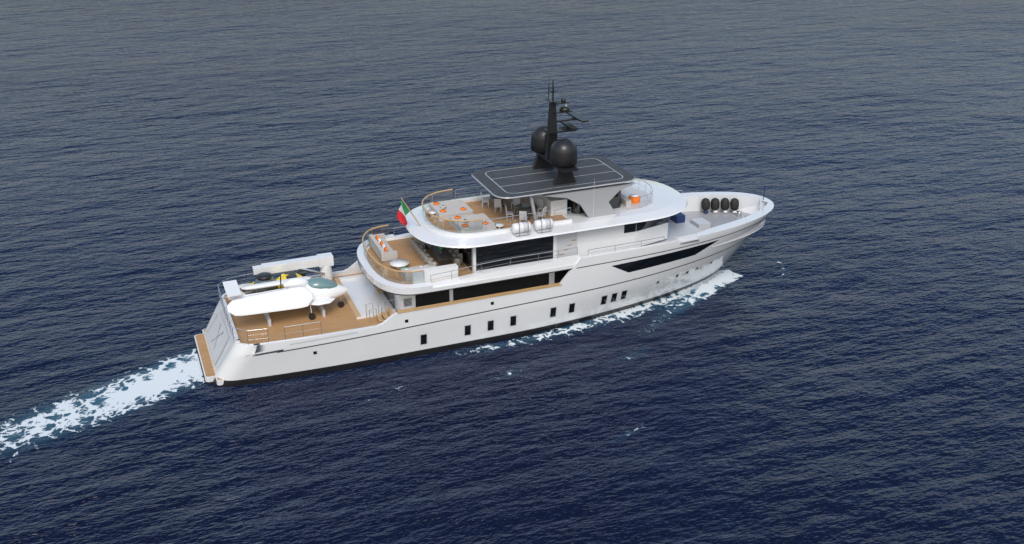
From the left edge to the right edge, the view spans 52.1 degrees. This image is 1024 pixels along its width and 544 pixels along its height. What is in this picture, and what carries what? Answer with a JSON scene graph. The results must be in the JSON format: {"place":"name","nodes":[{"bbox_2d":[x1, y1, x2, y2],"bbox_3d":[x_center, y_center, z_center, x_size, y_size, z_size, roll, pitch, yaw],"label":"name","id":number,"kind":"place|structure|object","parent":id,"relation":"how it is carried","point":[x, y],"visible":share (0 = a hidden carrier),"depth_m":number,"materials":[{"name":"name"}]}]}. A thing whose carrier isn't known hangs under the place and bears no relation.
{"place":"outdoors","nodes":[
{"label":"outdoors","id":0,"kind":"place"},
{"bbox_2d":[0,0,1023,543],"bbox_3d":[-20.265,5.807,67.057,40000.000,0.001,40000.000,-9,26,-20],"label":"sea","id":1,"kind":"structure","parent":0,"point":[854,374],"depth_m":80.79,"materials":[{"name":"liquid"}]},
{"bbox_2d":[0,262,783,461],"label":"wake foam","id":2,"kind":"object","parent":1,"relation":"on","point":[185,369],"visible":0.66,"depth_m":64.30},
{"bbox_2d":[204,192,773,386],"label":"hull","id":3,"kind":"object","parent":1,"relation":"in","point":[589,287],"visible":0.66,"depth_m":68.94,"materials":[{"name":"white paint"}]},
{"bbox_2d":[194,312,229,386],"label":"swim platform","id":4,"kind":"structure","parent":3,"relation":"attached to","point":[217,337],"depth_m":66.71,"materials":[{"name":"white paint"}]},
{"bbox_2d":[238,282,254,293],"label":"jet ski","id":5,"kind":"object","parent":3,"relation":"on","point":[246,291],"visible":0.11,"depth_m":69.40,"materials":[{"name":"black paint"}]},
{"bbox_2d":[250,270,305,292],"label":"submarine","id":6,"kind":"object","parent":3,"relation":"on","point":[262,277],"visible":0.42,"depth_m":68.80,"materials":[{"name":"yellow"}]},
{"bbox_2d":[222,275,348,325],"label":"boat","id":7,"kind":"object","parent":3,"relation":"on","point":[304,291],"visible":1,"depth_m":66.23,"materials":[{"name":"white"}]},
{"bbox_2d":[252,252,333,280],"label":"deck crane","id":8,"kind":"object","parent":3,"relation":"on","point":[324,262],"visible":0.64,"depth_m":70.48,"materials":[{"name":"white paint"}]},
{"bbox_2d":[334,274,395,321],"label":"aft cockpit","id":9,"kind":"object","parent":3,"relation":"on","point":[364,296],"visible":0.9,"depth_m":69.94,"materials":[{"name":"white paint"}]},
{"bbox_2d":[217,177,681,344],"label":"railings","id":10,"kind":"object","parent":3,"relation":"on","point":[224,309],"visible":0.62,"depth_m":68.54,"materials":[{"name":"silver metal"}]},
{"bbox_2d":[357,179,687,311],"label":"superstructure","id":11,"kind":"object","parent":3,"relation":"on","point":[584,233],"visible":0.75,"depth_m":69.46,"materials":[{"name":"white paint"}]},
{"bbox_2d":[396,197,420,225],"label":"flag and staff","id":12,"kind":"object","parent":11,"relation":"on","point":[404,209],"visible":1,"depth_m":68.60,"materials":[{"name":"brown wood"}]},
{"bbox_2d":[368,233,462,283],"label":"aft deck","id":13,"kind":"structure","parent":11,"relation":"on","point":[382,248],"depth_m":69.03,"materials":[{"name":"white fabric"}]},
{"bbox_2d":[362,189,482,283],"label":"glass railings","id":14,"kind":"object","parent":11,"relation":"on","point":[457,221],"visible":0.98,"depth_m":67.84,"materials":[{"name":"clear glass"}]},
{"bbox_2d":[511,215,553,236],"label":"life raft canisters","id":15,"kind":"object","parent":11,"relation":"on","point":[525,228],"visible":1,"depth_m":67.94,"materials":[{"name":"white plastic"}]},
{"bbox_2d":[428,192,639,232],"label":"upper deck","id":16,"kind":"structure","parent":11,"relation":"on","point":[458,210],"depth_m":70.65,"materials":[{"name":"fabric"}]},
{"bbox_2d":[472,155,634,219],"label":"hardtop","id":17,"kind":"object","parent":11,"relation":"on","point":[586,190],"visible":0.9,"depth_m":70.60,"materials":[{"name":"grey paint"}]},
{"bbox_2d":[530,80,594,208],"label":"mast and domes","id":18,"kind":"object","parent":17,"relation":"on","point":[548,147],"visible":1,"depth_m":69.74,"materials":[{"name":"black paint"}]},
{"bbox_2d":[669,185,765,244],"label":"foredeck equipment","id":19,"kind":"object","parent":3,"relation":"on","point":[702,224],"visible":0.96,"depth_m":77.85,"materials":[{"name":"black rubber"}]}
]}

